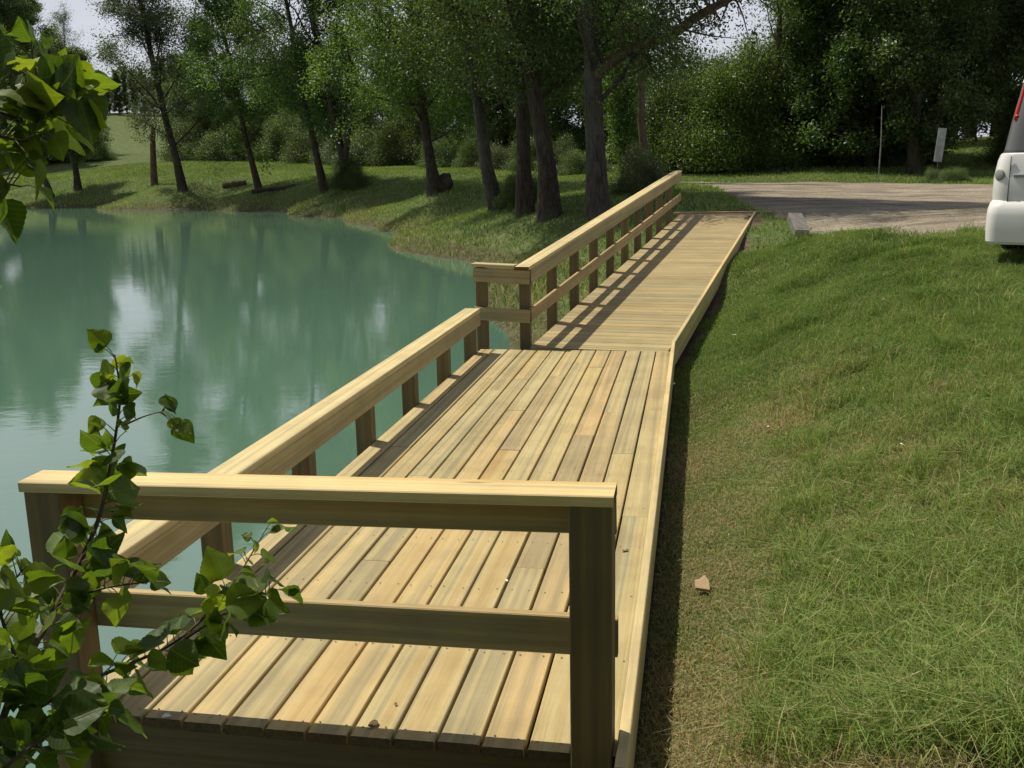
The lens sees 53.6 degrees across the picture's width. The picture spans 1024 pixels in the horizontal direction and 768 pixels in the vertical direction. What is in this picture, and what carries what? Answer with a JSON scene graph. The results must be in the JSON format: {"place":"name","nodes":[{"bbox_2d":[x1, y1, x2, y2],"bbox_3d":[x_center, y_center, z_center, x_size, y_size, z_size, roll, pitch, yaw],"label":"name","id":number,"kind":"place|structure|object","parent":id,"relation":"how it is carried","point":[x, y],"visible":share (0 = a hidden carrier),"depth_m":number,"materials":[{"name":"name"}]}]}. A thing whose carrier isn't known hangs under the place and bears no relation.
{"place":"outdoors","nodes":[
{"label":"outdoors","id":0,"kind":"place"},
{"bbox_2d":[0,207,550,767],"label":"water","id":1,"kind":"structure","parent":0,"point":[234,333],"depth_m":15.95,"materials":[{"name":"green liquid"}]},
{"bbox_2d":[0,112,1023,767],"bbox_3d":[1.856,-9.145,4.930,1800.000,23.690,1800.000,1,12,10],"label":"ground","id":2,"kind":"structure","parent":0,"point":[836,206],"depth_m":21.02,"materials":[{"name":"green plant"}]},
{"bbox_2d":[0,0,62,164],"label":"tree","id":3,"kind":"object","parent":2,"relation":"on","point":[11,13],"visible":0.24,"depth_m":102.37,"materials":[{"name":"green plant"}]},
{"bbox_2d":[3,0,61,70],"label":"tree","id":4,"kind":"object","parent":2,"relation":"on","point":[35,20],"visible":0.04,"depth_m":109.40,"materials":[{"name":"green plant"}]},
{"bbox_2d":[0,32,68,197],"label":"tree","id":5,"kind":"object","parent":2,"relation":"on","point":[9,77],"visible":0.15,"depth_m":75.33,"materials":[{"name":"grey plant"}]},
{"bbox_2d":[3,118,66,163],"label":"bush","id":6,"kind":"object","parent":2,"relation":"on","point":[50,161],"visible":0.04,"depth_m":104.87,"materials":[{"name":"green plant"}]},
{"bbox_2d":[13,33,113,191],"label":"tree","id":7,"kind":"object","parent":2,"relation":"on","point":[57,47],"visible":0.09,"depth_m":76.41,"materials":[{"name":"green plant"}]},
{"bbox_2d":[39,0,97,69],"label":"tree","id":8,"kind":"object","parent":2,"relation":"on","point":[63,19],"visible":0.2,"depth_m":116.41,"materials":[{"name":"green plant"}]},
{"bbox_2d":[41,130,105,160],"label":"bush","id":9,"kind":"object","parent":2,"relation":"on","point":[65,157],"visible":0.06,"depth_m":103.41,"materials":[{"name":"green plant"}]},
{"bbox_2d":[85,142,120,159],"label":"bush","id":10,"kind":"object","parent":2,"relation":"on","point":[103,155],"visible":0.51,"depth_m":104.95,"materials":[{"name":"green plant"}]},
{"bbox_2d":[95,101,111,148],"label":"tree","id":11,"kind":"object","parent":2,"relation":"on","point":[106,132],"visible":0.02,"depth_m":113.28,"materials":[{"name":"green plant"}]},
{"bbox_2d":[99,76,111,103],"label":"tree","id":12,"kind":"object","parent":2,"relation":"on","point":[106,96],"visible":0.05,"depth_m":314.65,"materials":[{"name":"green plant"}]},
{"bbox_2d":[104,76,115,112],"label":"tree","id":13,"kind":"object","parent":2,"relation":"on","point":[111,105],"visible":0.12,"depth_m":320.94,"materials":[{"name":"green plant"}]},
{"bbox_2d":[107,69,125,114],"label":"tree","id":14,"kind":"object","parent":2,"relation":"on","point":[117,101],"visible":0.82,"depth_m":311.77,"materials":[{"name":"green plant"}]},
{"bbox_2d":[118,66,130,113],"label":"tree","id":15,"kind":"object","parent":2,"relation":"on","point":[124,90],"visible":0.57,"depth_m":318.08,"materials":[{"name":"green plant"}]},
{"bbox_2d":[125,71,140,113],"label":"tree","id":16,"kind":"object","parent":2,"relation":"on","point":[131,94],"visible":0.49,"depth_m":312.81,"materials":[{"name":"green plant"}]},
{"bbox_2d":[136,69,147,109],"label":"tree","id":17,"kind":"object","parent":2,"relation":"on","point":[142,92],"visible":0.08,"depth_m":316.37,"materials":[{"name":"green plant"}]},
{"bbox_2d":[136,77,163,114],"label":"tree","id":18,"kind":"object","parent":2,"relation":"on","point":[149,97],"visible":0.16,"depth_m":309.70,"materials":[{"name":"green plant"}]},
{"bbox_2d":[0,328,302,767],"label":"poplar sapling","id":19,"kind":"object","parent":2,"relation":"on","point":[31,675],"visible":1,"depth_m":1.94,"materials":[{"name":"green plant"}]},
{"bbox_2d":[149,122,158,186],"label":"dead trunk","id":20,"kind":"object","parent":2,"relation":"on","point":[153,173],"visible":0.72,"depth_m":71.75,"materials":[{"name":"brown wood"}]},
{"bbox_2d":[150,57,166,106],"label":"tree","id":21,"kind":"object","parent":2,"relation":"on","point":[163,74],"visible":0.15,"depth_m":313.04,"materials":[{"name":"green plant"}]},
{"bbox_2d":[151,62,185,140],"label":"tree","id":22,"kind":"object","parent":2,"relation":"on","point":[155,96],"visible":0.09,"depth_m":115.72,"materials":[{"name":"green plant"}]},
{"bbox_2d":[83,0,260,191],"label":"tree","id":23,"kind":"object","parent":2,"relation":"on","point":[147,22],"visible":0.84,"depth_m":67.20,"materials":[{"name":"green plant"}]},
{"bbox_2d":[156,108,218,159],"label":"bush","id":24,"kind":"object","parent":2,"relation":"on","point":[166,155],"visible":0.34,"depth_m":99.83,"materials":[{"name":"green plant"}]},
{"bbox_2d":[161,53,219,139],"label":"tree","id":25,"kind":"object","parent":2,"relation":"on","point":[178,91],"visible":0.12,"depth_m":112.88,"materials":[{"name":"green plant"}]},
{"bbox_2d":[184,15,224,139],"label":"tree","id":26,"kind":"object","parent":2,"relation":"on","point":[199,107],"visible":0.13,"depth_m":100.19,"materials":[{"name":"green plant"}]},
{"bbox_2d":[170,125,248,159],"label":"bush","id":27,"kind":"object","parent":2,"relation":"on","point":[202,145],"visible":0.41,"depth_m":97.73,"materials":[{"name":"green plant"}]},
{"bbox_2d":[169,0,289,188],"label":"tree","id":28,"kind":"object","parent":2,"relation":"on","point":[214,13],"visible":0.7,"depth_m":63.03,"materials":[{"name":"green plant"}]},
{"bbox_2d":[220,77,246,131],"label":"tree","id":29,"kind":"object","parent":2,"relation":"on","point":[229,101],"visible":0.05,"depth_m":106.28,"materials":[{"name":"green plant"}]},
{"bbox_2d":[222,180,246,187],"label":"log","id":30,"kind":"object","parent":2,"relation":"on","point":[233,184],"visible":1,"depth_m":69.64,"materials":[{"name":"brown wood"}]},
{"bbox_2d":[201,98,281,160],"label":"bush","id":31,"kind":"object","parent":2,"relation":"on","point":[233,129],"visible":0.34,"depth_m":96.60,"materials":[{"name":"green plant"}]},
{"bbox_2d":[237,65,285,140],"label":"tree","id":32,"kind":"object","parent":2,"relation":"on","point":[263,95],"visible":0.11,"depth_m":99.10,"materials":[{"name":"green plant"}]},
{"bbox_2d":[251,183,301,193],"bbox_3d":[-14.492,-12.119,62.783,3.220,0.307,0.355,-9,13,-8],"label":"log","id":33,"kind":"object","parent":2,"relation":"on","point":[257,190],"visible":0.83,"depth_m":62.64,"materials":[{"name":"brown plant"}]},
{"bbox_2d":[180,0,375,193],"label":"tree","id":34,"kind":"object","parent":2,"relation":"on","point":[312,133],"visible":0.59,"depth_m":56.16,"materials":[{"name":"green plant"}]},
{"bbox_2d":[241,103,315,161],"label":"bush","id":35,"kind":"object","parent":2,"relation":"on","point":[273,129],"visible":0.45,"depth_m":93.72,"materials":[{"name":"green plant"}]},
{"bbox_2d":[274,45,318,141],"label":"tree","id":36,"kind":"object","parent":2,"relation":"on","point":[293,114],"visible":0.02,"depth_m":97.20,"materials":[{"name":"green plant"}]},
{"bbox_2d":[271,123,329,161],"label":"bush","id":37,"kind":"object","parent":2,"relation":"on","point":[295,154],"visible":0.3,"depth_m":90.06,"materials":[{"name":"green plant"}]},
{"bbox_2d":[310,43,341,140],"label":"tree","id":38,"kind":"object","parent":2,"relation":"on","point":[322,101],"visible":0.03,"depth_m":98.93,"materials":[{"name":"green plant"}]},
{"bbox_2d":[215,0,463,188],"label":"tree","id":39,"kind":"object","parent":2,"relation":"on","point":[342,150],"visible":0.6,"depth_m":54.99,"materials":[{"name":"green plant"}]},
{"bbox_2d":[306,109,375,164],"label":"bush","id":40,"kind":"object","parent":2,"relation":"on","point":[328,149],"visible":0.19,"depth_m":86.17,"materials":[{"name":"green plant"}]},
{"bbox_2d":[18,308,674,767],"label":"fishing deck","id":41,"kind":"structure","parent":2,"relation":"on","point":[438,512],"depth_m":3.87,"materials":[{"name":"brown wood"}]},
{"bbox_2d":[368,719,377,726],"bbox_3d":[-0.488,1.197,3.577,0.032,0.008,0.055,2,13,15],"label":"leaf scrap","id":42,"kind":"object","parent":41,"relation":"on","point":[373,723],"visible":1,"depth_m":3.58,"materials":[{"name":"brown plant"}]},
{"bbox_2d":[323,152,375,188],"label":"bush","id":43,"kind":"object","parent":2,"relation":"on","point":[353,174],"visible":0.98,"depth_m":56.01,"materials":[{"name":"green plant"}]},
{"bbox_2d":[338,64,364,116],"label":"tree","id":44,"kind":"object","parent":2,"relation":"on","point":[353,86],"visible":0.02,"depth_m":91.98,"materials":[{"name":"green plant"}]},
{"bbox_2d":[323,119,420,165],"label":"bush","id":45,"kind":"object","parent":2,"relation":"on","point":[358,151],"visible":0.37,"depth_m":83.06,"materials":[{"name":"green plant"}]},
{"bbox_2d":[354,23,441,163],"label":"tree","id":46,"kind":"object","parent":2,"relation":"on","point":[377,112],"visible":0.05,"depth_m":84.86,"materials":[{"name":"green plant"}]},
{"bbox_2d":[361,113,438,165],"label":"bush","id":47,"kind":"object","parent":2,"relation":"on","point":[405,144],"visible":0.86,"depth_m":81.25,"materials":[{"name":"green plant"}]},
{"bbox_2d":[297,0,545,196],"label":"tree","id":48,"kind":"object","parent":2,"relation":"on","point":[405,100],"visible":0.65,"depth_m":41.10,"materials":[{"name":"green plant"}]},
{"bbox_2d":[411,7,456,143],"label":"tree","id":49,"kind":"object","parent":2,"relation":"on","point":[436,110],"visible":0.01,"depth_m":89.11,"materials":[{"name":"green plant"}]},
{"bbox_2d":[414,134,459,167],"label":"bush","id":50,"kind":"object","parent":2,"relation":"on","point":[444,160],"visible":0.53,"depth_m":75.45,"materials":[{"name":"green plant"}]},
{"bbox_2d":[430,173,453,192],"bbox_3d":[-2.949,-8.417,42.859,0.777,0.795,1.250,12,47,47],"label":"stump","id":51,"kind":"object","parent":2,"relation":"on","point":[446,183],"visible":0.77,"depth_m":42.57,"materials":[{"name":"brown wood"}]},
{"bbox_2d":[398,1,500,157],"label":"tree","id":52,"kind":"object","parent":2,"relation":"on","point":[432,123],"visible":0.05,"depth_m":79.30,"materials":[{"name":"green plant"}]},
{"bbox_2d":[334,0,584,211],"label":"tree","id":53,"kind":"object","parent":2,"relation":"on","point":[490,183],"visible":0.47,"depth_m":31.01,"materials":[{"name":"green plant"}]},
{"bbox_2d":[450,130,496,167],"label":"bush","id":54,"kind":"object","parent":2,"relation":"on","point":[464,162],"visible":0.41,"depth_m":70.98,"materials":[{"name":"green plant"}]},
{"bbox_2d":[470,144,514,169],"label":"bush","id":55,"kind":"object","parent":2,"relation":"on","point":[497,160],"visible":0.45,"depth_m":62.81,"materials":[{"name":"green plant"}]},
{"bbox_2d":[5,136,996,349],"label":"lawn grass","id":56,"kind":"structure","parent":2,"relation":"on","point":[394,169],"depth_m":45.42,"materials":[{"name":"green plant"}]},
{"bbox_2d":[787,213,808,236],"bbox_3d":[4.893,-2.728,17.329,0.240,0.130,0.629,2,36,0],"label":"concrete block","id":57,"kind":"object","parent":56,"relation":"on","point":[798,224],"visible":0.97,"depth_m":17.22,"materials":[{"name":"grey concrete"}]},
{"bbox_2d":[453,1,553,155],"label":"tree","id":58,"kind":"object","parent":2,"relation":"on","point":[500,131],"visible":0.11,"depth_m":75.03,"materials":[{"name":"green plant"}]},
{"bbox_2d":[489,166,537,207],"bbox_3d":[0.236,-5.965,30.594,2.102,1.360,2.104,-4,13,-14],"label":"bush","id":59,"kind":"object","parent":2,"relation":"on","point":[506,195],"visible":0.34,"depth_m":30.32,"materials":[{"name":"green plant"}]},
{"bbox_2d":[457,0,600,217],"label":"tree","id":60,"kind":"object","parent":2,"relation":"on","point":[524,200],"visible":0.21,"depth_m":28.28,"materials":[{"name":"green plant"}]},
{"bbox_2d":[499,130,559,170],"bbox_3d":[1.267,-14.093,61.093,4.208,2.720,4.204,-5,13,-19],"label":"bush","id":61,"kind":"object","parent":2,"relation":"on","point":[511,164],"visible":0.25,"depth_m":60.62,"materials":[{"name":"green plant"}]},
{"bbox_2d":[365,0,704,222],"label":"tree","id":62,"kind":"object","parent":2,"relation":"on","point":[549,205],"visible":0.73,"depth_m":26.55,"materials":[{"name":"green plant"}]},
{"bbox_2d":[504,1,585,156],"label":"tree","id":63,"kind":"object","parent":2,"relation":"on","point":[556,131],"visible":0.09,"depth_m":69.85,"materials":[{"name":"green plant"}]},
{"bbox_2d":[534,130,577,172],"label":"bush","id":64,"kind":"object","parent":2,"relation":"on","point":[560,147],"visible":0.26,"depth_m":56.61,"materials":[{"name":"green plant"}]},
{"bbox_2d":[514,43,633,153],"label":"tree","id":65,"kind":"object","parent":2,"relation":"on","point":[576,112],"visible":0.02,"depth_m":73.64,"materials":[{"name":"green plant"}]},
{"bbox_2d":[383,0,775,219],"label":"tree","id":66,"kind":"object","parent":2,"relation":"on","point":[595,71],"visible":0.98,"depth_m":24.66,"materials":[{"name":"green plant"}]},
{"bbox_2d":[556,148,615,174],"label":"bush","id":67,"kind":"object","parent":2,"relation":"on","point":[575,163],"visible":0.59,"depth_m":54.29,"materials":[{"name":"green plant"}]},
{"bbox_2d":[565,0,657,164],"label":"tree","id":68,"kind":"object","parent":2,"relation":"on","point":[606,134],"visible":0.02,"depth_m":63.26,"materials":[{"name":"green plant"}]},
{"bbox_2d":[471,170,778,363],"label":"access ramp","id":69,"kind":"structure","parent":2,"relation":"on","point":[658,291],"depth_m":13.14,"materials":[{"name":"beige wood"}]},
{"bbox_2d":[599,0,656,174],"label":"tree","id":70,"kind":"object","parent":2,"relation":"on","point":[625,125],"visible":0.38,"depth_m":41.66,"materials":[{"name":"green plant"}]},
{"bbox_2d":[607,137,679,194],"bbox_3d":[3.849,-6.363,29.564,2.386,1.794,2.385,10,16,42],"label":"bush","id":71,"kind":"object","parent":2,"relation":"on","point":[638,164],"visible":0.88,"depth_m":29.34,"materials":[{"name":"green plant"}]},
{"bbox_2d":[601,0,698,172],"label":"tree","id":72,"kind":"object","parent":2,"relation":"on","point":[641,126],"visible":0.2,"depth_m":39.02,"materials":[{"name":"green plant"}]},
{"bbox_2d":[606,33,748,171],"bbox_3d":[8.470,-13.732,49.166,8.112,7.397,7.588,0,12,4],"label":"thicket","id":73,"kind":"object","parent":2,"relation":"on","point":[657,101],"visible":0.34,"depth_m":48.02,"materials":[{"name":"green plant"}]},
{"bbox_2d":[694,575,709,591],"bbox_3d":[0.954,1.000,5.097,0.072,0.018,0.105,5,33,3],"label":"wood chip","id":74,"kind":"object","parent":2,"relation":"on","point":[701,583],"visible":1,"depth_m":5.07,"materials":[{"name":"beige wood"}]},
{"bbox_2d":[648,16,818,171],"bbox_3d":[9.901,-13.494,48.172,8.935,7.272,9.004,1,12,9],"label":"thicket","id":75,"kind":"object","parent":2,"relation":"on","point":[732,79],"visible":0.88,"depth_m":46.47,"materials":[{"name":"green plant"}]},
{"bbox_2d":[760,2,791,80],"bbox_3d":[16.509,-21.575,54.582,7.567,19.197,7.529,3,13,16],"label":"tree","id":76,"kind":"object","parent":2,"relation":"on","point":[772,29],"depth_m":53.88,"materials":[{"name":"green plant"}]},
{"bbox_2d":[729,0,837,166],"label":"tree","id":77,"kind":"object","parent":2,"relation":"on","point":[777,38],"visible":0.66,"depth_m":47.21,"materials":[{"name":"green plant"}]},
{"bbox_2d":[727,33,842,167],"bbox_3d":[12.740,-13.685,49.579,7.578,6.623,7.495,-7,13,-25],"label":"thicket","id":78,"kind":"object","parent":2,"relation":"on","point":[813,157],"visible":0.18,"depth_m":47.88,"materials":[{"name":"green plant"}]},
{"bbox_2d":[799,144,828,165],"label":"bush","id":79,"kind":"object","parent":2,"relation":"on","point":[812,159],"visible":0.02,"depth_m":48.70,"materials":[{"name":"green plant"}]},
{"bbox_2d":[760,0,891,166],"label":"tree","id":80,"kind":"object","parent":2,"relation":"on","point":[804,104],"visible":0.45,"depth_m":46.96,"materials":[{"name":"green plant"}]},
{"bbox_2d":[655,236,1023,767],"bbox_3d":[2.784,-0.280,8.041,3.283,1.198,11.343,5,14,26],"label":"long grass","id":81,"kind":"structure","parent":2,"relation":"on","point":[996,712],"depth_m":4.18,"materials":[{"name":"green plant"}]},
{"bbox_2d":[672,284,1023,767],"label":"dry straw","id":82,"kind":"object","parent":2,"relation":"on","point":[780,619],"visible":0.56,"depth_m":4.28,"materials":[{"name":"beige plant"}]},
{"bbox_2d":[702,278,1023,618],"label":"clover patches","id":83,"kind":"object","parent":2,"relation":"on","point":[853,471],"visible":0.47,"depth_m":5.85,"materials":[{"name":"green plant"}]},
{"bbox_2d":[797,3,943,160],"bbox_3d":[16.697,-20.520,48.503,7.925,20.207,7.965,-2,12,-4],"label":"tree","id":84,"kind":"object","parent":2,"relation":"on","point":[853,98],"visible":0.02,"depth_m":47.97,"materials":[{"name":"green plant"}]},
{"bbox_2d":[840,124,906,166],"bbox_3d":[17.424,-11.362,48.281,3.440,2.226,3.443,3,13,20],"label":"bush","id":85,"kind":"object","parent":2,"relation":"on","point":[889,158],"visible":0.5,"depth_m":47.58,"materials":[{"name":"green plant"}]},
{"bbox_2d":[782,0,973,167],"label":"tree","id":86,"kind":"object","parent":2,"relation":"on","point":[847,81],"visible":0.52,"depth_m":45.62,"materials":[{"name":"green plant"}]},
{"bbox_2d":[878,108,881,177],"bbox_3d":[14.947,-9.684,41.119,0.076,3.124,0.049,1,12,10],"label":"pole","id":87,"kind":"object","parent":2,"relation":"on","point":[880,144],"visible":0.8,"depth_m":41.10,"materials":[{"name":"grey metal"}]},
{"bbox_2d":[825,2,975,157],"bbox_3d":[18.859,-21.207,47.151,8.762,22.228,8.717,-2,12,-4],"label":"tree","id":88,"kind":"object","parent":2,"relation":"on","point":[932,102],"visible":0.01,"depth_m":47.70,"materials":[{"name":"green plant"}]},
{"bbox_2d":[832,0,1004,174],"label":"tree","id":89,"kind":"object","parent":2,"relation":"on","point":[905,110],"visible":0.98,"depth_m":42.69,"materials":[{"name":"green plant"}]},
{"bbox_2d":[919,167,947,182],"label":"bush","id":90,"kind":"object","parent":2,"relation":"on","point":[930,174],"visible":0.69,"depth_m":37.54,"materials":[{"name":"green plant"}]},
{"bbox_2d":[934,128,946,169],"bbox_3d":[15.954,-8.439,37.866,0.407,2.195,0.100,-1,12,2],"label":"marker board","id":91,"kind":"object","parent":2,"relation":"on","point":[939,148],"visible":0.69,"depth_m":37.73,"materials":[{"name":"white metal"}]},
{"bbox_2d":[859,0,1023,165],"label":"tree","id":92,"kind":"object","parent":2,"relation":"on","point":[1010,69],"visible":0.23,"depth_m":45.11,"materials":[{"name":"green plant"}]},
{"bbox_2d":[931,165,973,182],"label":"bush","id":93,"kind":"object","parent":2,"relation":"on","point":[954,175],"visible":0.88,"depth_m":37.03,"materials":[{"name":"green plant"}]},
{"bbox_2d":[927,0,1008,99],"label":"tree","id":94,"kind":"object","parent":2,"relation":"on","point":[986,34],"depth_m":62.05,"materials":[{"name":"green plant"}]},
{"bbox_2d":[971,1,999,136],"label":"tree","id":95,"kind":"object","parent":2,"relation":"on","point":[991,133],"visible":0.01,"depth_m":68.84,"materials":[{"name":"green plant"}]},
{"bbox_2d":[965,0,1018,138],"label":"tree","id":96,"kind":"object","parent":2,"relation":"on","point":[978,126],"visible":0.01,"depth_m":70.93,"materials":[{"name":"green plant"}]},
{"bbox_2d":[970,94,1017,164],"bbox_3d":[24.240,-12.056,48.025,4.619,3.472,4.616,-6,13,-21],"label":"bush","id":97,"kind":"object","parent":2,"relation":"on","point":[997,151],"visible":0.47,"depth_m":47.98,"materials":[{"name":"green plant"}]},
{"bbox_2d":[965,0,1023,140],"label":"tree","id":98,"kind":"object","parent":2,"relation":"on","point":[1010,2],"visible":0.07,"depth_m":62.03,"materials":[{"name":"green plant"}]},
{"bbox_2d":[975,0,1023,138],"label":"tree","id":99,"kind":"object","parent":2,"relation":"on","point":[1018,15],"visible":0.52,"depth_m":44.95,"materials":[{"name":"green plant"}]},
{"bbox_2d":[985,81,1023,249],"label":"parked van","id":100,"kind":"object","parent":2,"relation":"on","point":[1004,227],"visible":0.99,"depth_m":10.91,"materials":[{"name":"white paint"}]},
{"bbox_2d":[3,0,1022,136],"label":"sky","id":101,"kind":"structure","parent":0,"point":[81,17],"materials":[{"name":"white"}]},
{"bbox_2d":[634,216,1023,767],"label":"turf grass","id":102,"kind":"structure","parent":0,"point":[960,239],"depth_m":7.58,"materials":[{"name":"green plant"}]},
{"bbox_3d":[-3.062,-5.186,-2.107,12.138,16.766,12.241,1,12,10],"label":"tree","id":103,"kind":"object","parent":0,"visible":0},
{"bbox_2d":[0,16,121,287],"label":"poplar branch","id":104,"kind":"object","parent":103,"relation":"attached to","point":[63,102],"visible":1,"depth_m":1.51,"materials":[{"name":"green plant"}]}
]}

